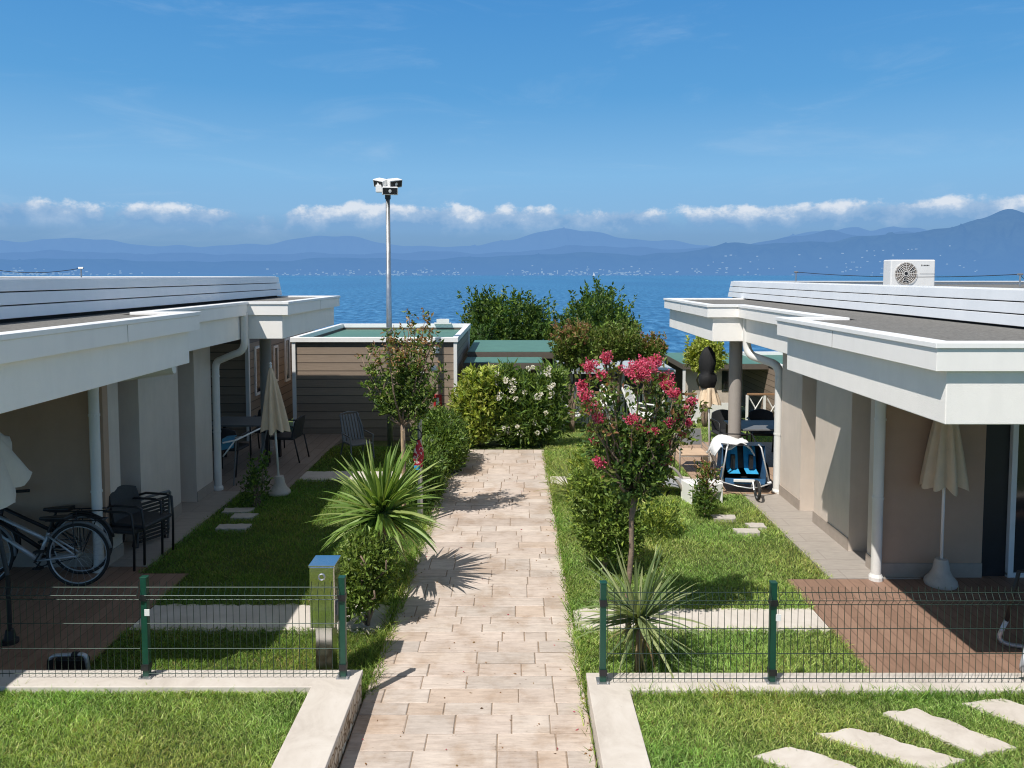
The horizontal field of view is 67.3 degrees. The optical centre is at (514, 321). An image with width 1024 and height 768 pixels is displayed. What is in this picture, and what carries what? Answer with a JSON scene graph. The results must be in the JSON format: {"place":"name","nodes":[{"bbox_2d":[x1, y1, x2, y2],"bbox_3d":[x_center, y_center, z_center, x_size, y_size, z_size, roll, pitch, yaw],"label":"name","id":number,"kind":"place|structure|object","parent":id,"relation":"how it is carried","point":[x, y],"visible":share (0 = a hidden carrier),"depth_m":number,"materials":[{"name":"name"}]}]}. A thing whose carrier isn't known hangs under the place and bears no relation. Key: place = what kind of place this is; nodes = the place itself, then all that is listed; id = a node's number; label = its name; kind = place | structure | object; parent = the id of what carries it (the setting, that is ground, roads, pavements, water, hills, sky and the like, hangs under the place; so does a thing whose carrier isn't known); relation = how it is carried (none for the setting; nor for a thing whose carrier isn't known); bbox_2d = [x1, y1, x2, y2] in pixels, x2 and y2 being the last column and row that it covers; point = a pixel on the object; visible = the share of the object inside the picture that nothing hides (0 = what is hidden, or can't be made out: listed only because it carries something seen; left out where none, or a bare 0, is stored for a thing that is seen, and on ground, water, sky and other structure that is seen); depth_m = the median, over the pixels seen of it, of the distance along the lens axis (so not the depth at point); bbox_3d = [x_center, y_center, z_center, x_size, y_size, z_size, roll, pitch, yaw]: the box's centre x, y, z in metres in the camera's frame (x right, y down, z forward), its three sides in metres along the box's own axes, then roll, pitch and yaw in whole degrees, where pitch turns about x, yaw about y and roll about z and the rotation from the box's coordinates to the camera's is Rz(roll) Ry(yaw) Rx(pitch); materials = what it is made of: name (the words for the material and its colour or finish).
{"place":"outdoors","nodes":[
{"label":"outdoors","id":0,"kind":"place"},
{"bbox_2d":[0,567,188,669],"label":"tile terrace","id":1,"kind":"structure","parent":0,"point":[111,576],"depth_m":7.55,"materials":[{"name":"red tile"}]},
{"bbox_2d":[0,432,31,645],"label":"parasol","id":2,"kind":"object","parent":1,"relation":"on","point":[15,471],"visible":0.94,"depth_m":6.99,"materials":[{"name":"white fabric"}]},
{"bbox_2d":[0,489,111,586],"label":"bicycle","id":3,"kind":"object","parent":1,"relation":"on","point":[13,545],"visible":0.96,"depth_m":8.13,"materials":[{"name":"silver metal"}]},
{"bbox_2d":[0,505,114,573],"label":"bicycle","id":4,"kind":"object","parent":1,"relation":"on","point":[18,535],"visible":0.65,"depth_m":8.45,"materials":[{"name":"black metal"}]},
{"bbox_2d":[47,651,90,669],"bbox_3d":[-3.644,2.798,6.319,0.360,0.217,0.128,0,4,0],"label":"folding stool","id":5,"kind":"object","parent":1,"relation":"on","point":[75,664],"visible":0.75,"depth_m":6.30,"materials":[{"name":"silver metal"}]},
{"bbox_2d":[0,688,307,767],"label":"lawn","id":6,"kind":"structure","parent":0,"point":[193,733],"depth_m":5.20,"materials":[{"name":"green plant"}]},
{"bbox_2d":[130,603,393,634],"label":"stone cross path","id":7,"kind":"structure","parent":0,"point":[233,614],"depth_m":7.39,"materials":[{"name":"grey stone"}]},
{"bbox_2d":[90,445,434,699],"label":"lawn grass","id":8,"kind":"structure","parent":0,"point":[297,545],"depth_m":8.47,"materials":[{"name":"green plant"}]},
{"bbox_2d":[212,434,345,493],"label":"terrace","id":9,"kind":"structure","parent":0,"point":[292,470],"depth_m":13.73,"materials":[{"name":"grey wood"}]},
{"bbox_2d":[212,428,250,477],"bbox_3d":[-4.753,2.114,12.773,0.548,0.803,0.568,0,4,5],"label":"armchair","id":10,"kind":"object","parent":9,"relation":"on","point":[230,432],"visible":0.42,"depth_m":12.57,"materials":[{"name":"black plastic"}]},
{"bbox_2d":[222,427,266,485],"bbox_3d":[-4.318,2.119,12.271,0.257,0.876,0.931,1,4,23],"label":"drying rail","id":11,"kind":"object","parent":9,"relation":"on","point":[238,438],"visible":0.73,"depth_m":12.00,"materials":[{"name":"white metal"}]},
{"bbox_2d":[212,417,280,466],"bbox_3d":[-4.750,2.099,13.553,1.100,0.730,0.800,0,4,0],"label":"dining table","id":12,"kind":"object","parent":9,"relation":"on","point":[226,422],"visible":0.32,"depth_m":13.36,"materials":[{"name":"grey plastic"}]},
{"bbox_2d":[269,415,309,462],"bbox_3d":[-4.020,2.057,13.698,0.568,0.803,0.548,0,4,5],"label":"armchair","id":13,"kind":"object","parent":9,"relation":"on","point":[297,430],"visible":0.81,"depth_m":13.54,"materials":[{"name":"black plastic"}]},
{"bbox_2d":[299,471,401,481],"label":"stone cross path","id":14,"kind":"structure","parent":0,"point":[313,475],"depth_m":12.62,"materials":[{"name":"grey stone"}]},
{"bbox_2d":[0,230,913,261],"bbox_3d":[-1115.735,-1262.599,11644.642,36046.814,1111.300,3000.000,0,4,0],"label":"hills","id":15,"kind":"structure","parent":0,"point":[829,236],"depth_m":12773.49,"materials":[{"name":"blue"}]},
{"bbox_2d":[0,226,926,257],"bbox_3d":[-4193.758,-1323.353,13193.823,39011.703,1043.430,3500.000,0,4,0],"label":"hills","id":16,"kind":"structure","parent":0,"point":[554,238],"depth_m":14408.73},
{"bbox_2d":[339,450,596,767],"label":"path","id":17,"kind":"structure","parent":0,"point":[471,742],"depth_m":6.79,"materials":[{"name":"stone"}]},
{"bbox_2d":[90,374,864,767],"bbox_3d":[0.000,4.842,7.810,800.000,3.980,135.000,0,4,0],"label":"ground","id":18,"kind":"structure","parent":0,"point":[492,446],"depth_m":8.80,"materials":[{"name":"green plant"}]},
{"bbox_2d":[0,276,339,572],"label":"bungalow","id":19,"kind":"object","parent":18,"relation":"on","point":[105,387],"visible":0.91,"depth_m":8.64,"materials":[{"name":"white paint"}]},
{"bbox_2d":[109,491,241,566],"bbox_3d":[-4.625,2.688,10.186,0.950,0.050,2.995,0,4,0],"label":"border strip","id":20,"kind":"object","parent":18,"relation":"on","point":[210,504],"visible":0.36,"depth_m":10.01,"materials":[{"name":"grey concrete"}]},
{"bbox_2d":[92,497,163,570],"bbox_3d":[-4.449,2.355,8.825,0.568,0.803,0.548,1,4,10],"label":"armchair","id":21,"kind":"object","parent":20,"relation":"on","point":[124,531],"visible":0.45,"depth_m":8.59,"materials":[{"name":"grey plastic"}]},
{"bbox_2d":[108,485,173,565],"bbox_3d":[-4.359,2.312,8.904,0.568,0.803,0.548,1,4,12],"label":"armchair","id":22,"kind":"object","parent":21,"relation":"on","point":[121,497],"visible":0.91,"depth_m":8.90,"materials":[{"name":"black plastic"}]},
{"bbox_2d":[136,490,170,547],"bbox_3d":[-4.419,2.392,9.413,0.211,0.639,0.474,2,4,28],"label":"folded chair","id":23,"kind":"object","parent":20,"relation":"on","point":[167,523],"visible":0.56,"depth_m":9.44,"materials":[{"name":"grey plastic"}]},
{"bbox_2d":[0,670,362,767],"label":"wall","id":24,"kind":"structure","parent":18,"relation":"on","point":[319,733],"depth_m":5.72,"materials":[{"name":"concrete"}]},
{"bbox_2d":[0,575,350,678],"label":"wire fence","id":25,"kind":"object","parent":24,"relation":"on","point":[144,599],"visible":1,"depth_m":5.82,"materials":[{"name":"metal"}]},
{"bbox_2d":[215,523,251,532],"bbox_3d":[-3.673,2.692,10.033,0.422,0.060,0.213,0,4,0],"label":"stepping stone","id":26,"kind":"object","parent":18,"relation":"on","point":[234,527],"visible":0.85,"depth_m":9.98,"materials":[{"name":"stone"}]},
{"bbox_2d":[221,507,254,515],"bbox_3d":[-3.871,2.650,10.729,0.424,0.060,0.216,0,4,0],"label":"stepping stone","id":27,"kind":"object","parent":18,"relation":"on","point":[238,510],"visible":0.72,"depth_m":10.70,"materials":[{"name":"stone"}]},
{"bbox_2d":[230,513,258,520],"bbox_3d":[-3.692,2.665,10.482,0.333,0.060,0.213,0,4,0],"label":"stepping stone","id":28,"kind":"object","parent":18,"relation":"on","point":[246,516],"visible":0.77,"depth_m":10.47,"materials":[{"name":"stone"}]},
{"bbox_2d":[236,450,273,506],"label":"shrub","id":29,"kind":"object","parent":18,"relation":"on","point":[253,480],"visible":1,"depth_m":10.91,"materials":[{"name":"green plant"}]},
{"bbox_2d":[210,330,313,440],"bbox_3d":[-7.240,1.194,17.656,4.040,2.260,5.020,0,4,0],"label":"mobile home","id":30,"kind":"object","parent":18,"relation":"on","point":[239,386],"visible":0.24,"depth_m":15.24,"materials":[{"name":"beige"}]},
{"bbox_2d":[254,346,259,395],"bbox_3d":[-5.270,0.988,15.790,0.040,1.000,0.420,0,4,0],"label":"window","id":31,"kind":"structure","parent":30,"relation":"in","point":[256,349],"depth_m":15.73,"materials":[{"name":"white plastic"}]},
{"bbox_2d":[273,345,278,380],"bbox_3d":[-5.270,0.918,16.938,0.040,0.800,0.300,0,4,0],"label":"window","id":32,"kind":"structure","parent":30,"relation":"in","point":[275,348],"depth_m":16.99,"materials":[{"name":"white plastic"}]},
{"bbox_2d":[284,337,290,381],"bbox_3d":[-5.270,0.866,17.786,0.040,1.000,0.360,0,4,0],"label":"window","id":33,"kind":"structure","parent":30,"relation":"in","point":[286,340],"depth_m":17.81,"materials":[{"name":"white plastic"}]},
{"bbox_2d":[260,362,290,496],"bbox_3d":[-3.602,1.596,11.543,0.433,2.005,0.417,-1,4,-21],"label":"parasol","id":34,"kind":"object","parent":18,"relation":"on","point":[274,416],"visible":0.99,"depth_m":11.44,"materials":[{"name":"beige fabric"}]},
{"bbox_2d":[308,555,340,669],"bbox_3d":[-1.542,2.429,6.279,0.219,0.985,0.235,0,4,0],"label":"service bollard","id":35,"kind":"object","parent":18,"relation":"on","point":[324,568],"visible":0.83,"depth_m":6.17,"materials":[{"name":"metal"}]},
{"bbox_2d":[339,411,374,460],"bbox_3d":[-2.894,2.054,13.964,0.477,0.803,0.662,-2,4,-35],"label":"garden chair","id":36,"kind":"object","parent":18,"relation":"on","point":[351,442],"visible":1,"depth_m":14.07,"materials":[{"name":"grey plastic"}]},
{"bbox_2d":[332,522,404,625],"bbox_3d":[-1.408,2.385,7.197,0.744,0.978,0.750,0,4,0],"label":"round shrub","id":37,"kind":"object","parent":18,"relation":"on","point":[368,588],"visible":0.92,"depth_m":7.09,"materials":[{"name":"green plant"}]},
{"bbox_2d":[301,439,446,569],"bbox_3d":[-1.368,2.037,7.953,1.430,1.606,1.486,-3,5,-43],"label":"yucca","id":38,"kind":"object","parent":18,"relation":"on","point":[384,496],"visible":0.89,"depth_m":7.85,"materials":[{"name":"green plant"}]},
{"bbox_2d":[290,319,470,440],"bbox_3d":[-2.895,1.235,18.049,3.450,2.370,4.640,0,4,0],"label":"mobile home","id":39,"kind":"object","parent":18,"relation":"on","point":[329,374],"visible":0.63,"depth_m":15.92,"materials":[{"name":"beige wood"}]},
{"bbox_2d":[373,178,401,446],"bbox_3d":[-2.421,-0.096,14.734,0.559,5.313,0.332,0,4,0],"label":"floodlight mast","id":40,"kind":"object","parent":18,"relation":"on","point":[387,188],"visible":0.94,"depth_m":14.66,"materials":[{"name":"metal"}]},
{"bbox_2d":[351,471,451,694],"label":"lawn grass","id":41,"kind":"structure","parent":18,"relation":"on","point":[409,554],"depth_m":7.64,"materials":[{"name":"green plant"}]},
{"bbox_2d":[354,307,449,510],"bbox_3d":[-1.476,1.258,10.031,1.265,2.906,0.769,0,4,0],"label":"ornamental tree","id":42,"kind":"object","parent":18,"relation":"on","point":[401,397],"visible":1,"depth_m":9.93,"materials":[{"name":"green plant"}]},
{"bbox_2d":[410,417,423,517],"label":"flowering plant","id":43,"kind":"object","parent":18,"relation":"on","point":[418,450],"visible":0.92,"depth_m":10.36,"materials":[{"name":"plant"}]},
{"bbox_2d":[397,434,451,509],"bbox_3d":[-1.371,2.204,11.359,0.847,0.998,1.810,0,4,0],"label":"hedge shrub","id":44,"kind":"object","parent":18,"relation":"on","point":[438,468],"visible":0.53,"depth_m":11.15,"materials":[{"name":"green plant"}]},
{"bbox_2d":[409,402,476,473],"bbox_3d":[-1.251,2.035,13.241,1.209,1.211,2.011,0,4,0],"label":"hedge shrub","id":45,"kind":"object","parent":18,"relation":"on","point":[451,431],"visible":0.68,"depth_m":12.82,"materials":[{"name":"green plant"}]},
{"bbox_2d":[445,362,510,448],"bbox_3d":[-0.727,1.671,14.936,1.402,1.823,1.210,0,4,0],"label":"variegated shrub","id":46,"kind":"object","parent":18,"relation":"on","point":[474,388],"visible":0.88,"depth_m":14.66,"materials":[{"name":"green plant"}]},
{"bbox_2d":[458,319,500,346],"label":"background tree","id":47,"kind":"object","parent":18,"relation":"on","point":[489,333],"visible":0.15,"depth_m":27.07,"materials":[{"name":"green plant"}]},
{"bbox_2d":[463,357,543,375],"bbox_3d":[-0.250,1.721,17.312,1.740,1.750,1.150,0,4,0],"label":"roofed porch","id":48,"kind":"object","parent":18,"relation":"on","point":[521,362],"visible":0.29,"depth_m":16.92,"materials":[{"name":"white wood"}]},
{"bbox_2d":[456,284,559,365],"bbox_3d":[-0.110,0.749,30.112,4.398,4.550,4.075,0,4,0],"label":"background tree","id":49,"kind":"object","parent":18,"relation":"on","point":[530,323],"visible":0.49,"depth_m":29.37,"materials":[{"name":"green plant"}]},
{"bbox_2d":[467,340,562,429],"bbox_3d":[0.015,1.623,19.736,2.270,2.050,3.200,0,4,0],"label":"roofed porch","id":50,"kind":"object","parent":18,"relation":"on","point":[511,348],"visible":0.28,"depth_m":18.86,"materials":[{"name":"green metal"}]},
{"bbox_2d":[484,356,577,448],"bbox_3d":[0.255,1.665,15.015,2.250,2.038,1.485,0,4,0],"label":"oleander","id":51,"kind":"object","parent":18,"relation":"on","point":[530,403],"visible":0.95,"depth_m":14.75,"materials":[{"name":"green plant"}]},
{"bbox_2d":[538,449,599,767],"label":"grass","id":52,"kind":"structure","parent":18,"relation":"on","point":[546,469],"depth_m":7.76,"materials":[{"name":"green plant"}]},
{"bbox_2d":[547,318,593,433],"bbox_3d":[1.295,1.248,17.748,1.145,2.741,1.019,0,4,0],"label":"background tree","id":53,"kind":"object","parent":18,"relation":"on","point":[572,342],"visible":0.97,"depth_m":17.51,"materials":[{"name":"green plant"}]},
{"bbox_2d":[560,443,609,519],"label":"light bush","id":54,"kind":"object","parent":18,"relation":"on","point":[578,459],"visible":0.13,"depth_m":10.09,"materials":[{"name":"green plant"}]},
{"bbox_2d":[550,275,644,367],"bbox_3d":[3.208,0.589,29.915,3.996,4.902,3.629,-3,4,-37],"label":"background tree","id":55,"kind":"object","parent":18,"relation":"on","point":[592,311],"visible":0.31,"depth_m":29.58,"materials":[{"name":"green plant"}]},
{"bbox_2d":[563,391,644,425],"bbox_3d":[2.275,2.252,19.774,2.110,0.930,0.070,0,4,0],"label":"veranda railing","id":56,"kind":"object","parent":18,"relation":"on","point":[596,392],"visible":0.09,"depth_m":19.76,"materials":[{"name":"white wood"}]},
{"bbox_2d":[563,460,653,571],"bbox_3d":[1.009,2.135,8.513,0.985,1.314,0.861,-1,4,-19],"label":"round shrub","id":57,"kind":"object","parent":18,"relation":"on","point":[599,509],"visible":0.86,"depth_m":8.34,"materials":[{"name":"green plant"}]},
{"bbox_2d":[588,316,642,420],"bbox_3d":[2.421,1.284,19.318,1.576,2.895,1.556,0,4,0],"label":"background tree","id":58,"kind":"object","parent":18,"relation":"on","point":[620,341],"visible":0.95,"depth_m":18.97,"materials":[{"name":"green plant"}]},
{"bbox_2d":[556,361,675,423],"bbox_3d":[2.700,1.971,21.260,3.000,1.570,2.200,0,4,0],"label":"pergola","id":59,"kind":"object","parent":18,"relation":"on","point":[624,377],"visible":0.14,"depth_m":21.83,"materials":[{"name":"white wood"}]},
{"bbox_2d":[563,349,711,635],"bbox_3d":[1.076,1.557,6.905,1.370,2.691,1.003,0,4,0],"label":"flowering tree","id":60,"kind":"object","parent":18,"relation":"on","point":[637,459],"visible":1,"depth_m":6.74,"materials":[{"name":"green plant"}]},
{"bbox_2d":[622,384,653,420],"bbox_3d":[3.017,2.075,18.609,0.828,1.085,0.596,2,4,30],"label":"garden chair","id":61,"kind":"object","parent":18,"relation":"on","point":[631,399],"visible":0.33,"depth_m":18.68,"materials":[{"name":"white plastic"}]},
{"bbox_2d":[568,542,712,677],"bbox_3d":[1.028,2.385,6.389,1.199,1.149,1.245,0,4,0],"label":"yucca","id":62,"kind":"object","parent":18,"relation":"on","point":[639,616],"visible":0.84,"depth_m":6.32,"materials":[{"name":"green plant"}]},
{"bbox_2d":[631,330,668,421],"bbox_3d":[3.463,1.483,19.922,0.992,2.570,1.007,3,4,36],"label":"background tree","id":63,"kind":"object","parent":18,"relation":"on","point":[651,346],"visible":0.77,"depth_m":19.75,"materials":[{"name":"green plant"}]},
{"bbox_2d":[636,490,688,543],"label":"spreading herb","id":64,"kind":"object","parent":18,"relation":"on","point":[656,518],"visible":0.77,"depth_m":9.65,"materials":[{"name":"green plant"}]},
{"bbox_2d":[681,478,722,504],"bbox_3d":[2.725,2.470,11.223,0.500,0.300,0.340,-1,4,-14],"label":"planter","id":65,"kind":"object","parent":18,"relation":"on","point":[686,488],"visible":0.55,"depth_m":11.14,"materials":[{"name":"white plastic"}]},
{"bbox_2d":[687,459,723,520],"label":"staked plant","id":66,"kind":"object","parent":18,"relation":"on","point":[700,499],"visible":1,"depth_m":10.40,"materials":[{"name":"green plant"}]},
{"bbox_2d":[682,335,728,427],"bbox_3d":[4.757,1.475,19.336,1.206,2.515,1.207,0,4,0],"label":"background tree","id":67,"kind":"object","parent":18,"relation":"on","point":[692,353],"visible":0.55,"depth_m":19.07,"materials":[{"name":"green plant"}]},
{"bbox_2d":[542,422,874,693],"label":"lawn grass","id":68,"kind":"structure","parent":18,"relation":"on","point":[747,583],"depth_m":8.29,"materials":[{"name":"green plant"}]},
{"bbox_2d":[537,452,577,498],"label":"yucca","id":69,"kind":"object","parent":68,"relation":"on","point":[564,482],"visible":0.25,"depth_m":11.20,"materials":[{"name":"green plant"}]},
{"bbox_2d":[663,465,692,499],"bbox_3d":[2.393,2.410,11.595,0.911,0.377,0.604,1,4,12],"label":"sun lounger","id":70,"kind":"object","parent":68,"relation":"on","point":[677,483],"visible":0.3,"depth_m":11.49,"materials":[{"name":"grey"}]},
{"bbox_2d":[662,353,782,418],"bbox_3d":[6.710,2.006,23.717,3.780,1.800,3.300,0,4,0],"label":"roofed porch","id":71,"kind":"object","parent":18,"relation":"on","point":[685,378],"visible":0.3,"depth_m":22.50,"materials":[{"name":"white plastic"}]},
{"bbox_2d":[722,371,728,390],"bbox_3d":[6.150,1.730,22.487,0.200,0.600,0.019,0,4,0],"label":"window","id":72,"kind":"structure","parent":71,"relation":"in","point":[725,374],"depth_m":22.48,"materials":[{"name":"black glass"}]},
{"bbox_2d":[733,528,759,536],"bbox_3d":[2.975,2.703,9.863,0.315,0.060,0.189,0,4,0],"label":"stepping stone","id":73,"kind":"object","parent":18,"relation":"on","point":[746,531],"visible":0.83,"depth_m":9.82,"materials":[{"name":"stone"}]},
{"bbox_2d":[742,352,782,415],"bbox_3d":[9.150,1.936,22.811,3.820,1.750,3.820,0,4,0],"label":"plank cabin","id":74,"kind":"object","parent":18,"relation":"on","point":[758,380],"visible":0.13,"depth_m":23.15,"materials":[{"name":"beige wood"}]},
{"bbox_2d":[745,393,774,419],"bbox_3d":[7.175,2.463,21.395,1.510,0.970,0.080,0,4,0],"label":"veranda railing","id":75,"kind":"object","parent":74,"relation":"part of","point":[764,396],"visible":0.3,"depth_m":21.35,"materials":[{"name":"white wood"}]},
{"bbox_2d":[586,673,1023,767],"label":"wall","id":76,"kind":"structure","parent":18,"relation":"on","point":[618,737],"depth_m":5.79,"materials":[{"name":"concrete"}]},
{"bbox_2d":[596,580,1023,684],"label":"wire fence","id":77,"kind":"object","parent":76,"relation":"on","point":[771,678],"visible":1,"depth_m":5.82,"materials":[{"name":"metal"}]},
{"bbox_2d":[743,494,920,578],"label":"walkway","id":78,"kind":"structure","parent":18,"relation":"on","point":[828,552],"depth_m":9.48,"materials":[{"name":"grey tile"}]},
{"bbox_2d":[663,281,1023,581],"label":"bungalow","id":79,"kind":"object","parent":18,"relation":"on","point":[874,380],"visible":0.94,"depth_m":8.35,"materials":[{"name":"white paint"}]},
{"bbox_2d":[883,260,934,285],"bbox_3d":[7.180,-0.867,14.013,0.800,0.530,0.320,0,4,0],"label":"air conditioner","id":80,"kind":"object","parent":79,"relation":"on","point":[911,272],"visible":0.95,"depth_m":13.87,"materials":[{"name":"white plastic"}]},
{"bbox_2d":[794,271,1023,285],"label":"lightning wire","id":81,"kind":"object","parent":79,"relation":"on","point":[1019,274],"visible":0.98,"depth_m":13.14,"materials":[{"name":"metal"}]},
{"bbox_2d":[1005,424,1023,577],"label":"sliding door","id":82,"kind":"structure","parent":79,"relation":"in","point":[1014,556],"depth_m":8.34,"materials":[{"name":"white metal"}]},
{"bbox_2d":[0,209,1023,275],"bbox_3d":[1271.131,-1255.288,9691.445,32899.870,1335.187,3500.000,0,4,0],"label":"hills","id":83,"kind":"structure","parent":0,"point":[993,244],"depth_m":9785.85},
{"bbox_2d":[0,245,976,275],"bbox_3d":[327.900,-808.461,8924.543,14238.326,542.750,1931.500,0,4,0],"label":"distant town","id":84,"kind":"object","parent":83,"relation":"on","point":[120,272],"visible":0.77,"depth_m":8432.91},
{"bbox_2d":[0,0,1023,246],"label":"sky","id":85,"kind":"structure","parent":0,"point":[194,123],"materials":[{"name":"blue"}]},
{"bbox_2d":[276,276,1023,360],"bbox_3d":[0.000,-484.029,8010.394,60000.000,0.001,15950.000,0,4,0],"label":"water","id":86,"kind":"structure","parent":0,"point":[362,299],"depth_m":274.93,"materials":[{"name":"blue liquid"}]},
{"bbox_2d":[573,607,829,634],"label":"stone cross path","id":87,"kind":"structure","parent":0,"point":[756,618],"depth_m":7.37,"materials":[{"name":"beige stone"}]},
{"bbox_2d":[671,442,776,495],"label":"terrace","id":88,"kind":"structure","parent":0,"point":[687,463],"depth_m":13.02,"materials":[{"name":"beige stone"}]},
{"bbox_2d":[673,428,709,471],"bbox_3d":[2.950,2.156,12.896,0.506,0.664,0.546,0,4,0],"label":"garden chair","id":89,"kind":"object","parent":88,"relation":"on","point":[694,452],"visible":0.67,"depth_m":12.90,"materials":[{"name":"beige wood"}]},
{"bbox_2d":[698,346,721,469],"bbox_3d":[3.243,1.445,12.863,0.379,2.085,0.375,3,5,40],"label":"parasol","id":90,"kind":"object","parent":88,"relation":"on","point":[708,378],"visible":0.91,"depth_m":12.74,"materials":[{"name":"beige fabric"}]},
{"bbox_2d":[710,409,747,441],"bbox_3d":[3.846,2.025,13.929,0.548,0.803,0.568,0,4,-8],"label":"armchair","id":91,"kind":"object","parent":88,"relation":"on","point":[718,424],"visible":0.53,"depth_m":14.08,"materials":[{"name":"black plastic"}]},
{"bbox_2d":[710,433,771,499],"bbox_3d":[3.456,2.190,11.646,0.815,0.754,1.283,0,4,6],"label":"child trailer","id":92,"kind":"object","parent":88,"relation":"on","point":[742,464],"visible":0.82,"depth_m":11.81,"materials":[{"name":"blue fabric"}]},
{"bbox_2d":[707,434,754,455],"bbox_3d":[3.340,1.944,11.932,0.620,0.321,0.508,0,4,0],"label":"towel","id":93,"kind":"object","parent":92,"relation":"on","point":[715,446],"visible":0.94,"depth_m":11.85,"materials":[{"name":"white fabric"}]},
{"bbox_2d":[723,420,773,432],"bbox_3d":[4.250,2.109,13.103,1.200,0.730,0.800,0,4,0],"label":"dining table","id":94,"kind":"object","parent":88,"relation":"on","point":[757,425],"visible":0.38,"depth_m":13.09,"materials":[{"name":"grey plastic"}]},
{"bbox_2d":[746,409,773,451],"bbox_3d":[4.503,2.022,13.979,0.548,0.803,0.568,0,4,6],"label":"armchair","id":95,"kind":"object","parent":88,"relation":"on","point":[759,414],"visible":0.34,"depth_m":14.16,"materials":[{"name":"black plastic"}]},
{"bbox_2d":[631,689,1023,767],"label":"lawn","id":96,"kind":"structure","parent":0,"point":[809,727],"depth_m":5.31,"materials":[{"name":"green plant"}]},
{"bbox_2d":[0,674,1023,702],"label":"lawn grass","id":97,"kind":"structure","parent":96,"relation":"on","point":[827,696],"depth_m":5.69,"materials":[{"name":"green plant"}]},
{"bbox_2d":[754,747,856,767],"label":"stepping stone","id":98,"kind":"object","parent":96,"relation":"on","point":[792,757],"visible":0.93,"depth_m":4.96,"materials":[{"name":"beige stone"}]},
{"bbox_2d":[818,728,964,767],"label":"stepping stone","id":99,"kind":"object","parent":96,"relation":"on","point":[882,744],"visible":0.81,"depth_m":5.08,"materials":[{"name":"beige stone"}]},
{"bbox_2d":[883,708,1015,758],"bbox_3d":[2.967,2.833,5.286,0.283,0.060,0.760,-3,5,-42],"label":"stepping stone","id":100,"kind":"object","parent":96,"relation":"on","point":[957,735],"visible":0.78,"depth_m":5.25,"materials":[{"name":"beige stone"}]},
{"bbox_2d":[962,698,1023,726],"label":"stepping stone","id":101,"kind":"object","parent":96,"relation":"on","point":[1010,710],"visible":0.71,"depth_m":5.54,"materials":[{"name":"beige stone"}]},
{"bbox_2d":[787,576,1023,672],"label":"wood tile terrace","id":102,"kind":"structure","parent":0,"point":[994,583],"depth_m":7.31,"materials":[{"name":"brown wood"}]},
{"bbox_2d":[919,420,968,589],"bbox_3d":[4.527,1.683,8.122,0.473,2.225,0.456,-1,4,-20],"label":"parasol","id":103,"kind":"object","parent":102,"relation":"on","point":[944,466],"visible":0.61,"depth_m":8.03,"materials":[{"name":"beige fabric"}]},
{"bbox_2d":[997,570,1023,672],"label":"deck chair","id":104,"kind":"object","parent":102,"relation":"on","point":[1006,620],"visible":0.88,"depth_m":6.75,"materials":[{"name":"silver metal"}]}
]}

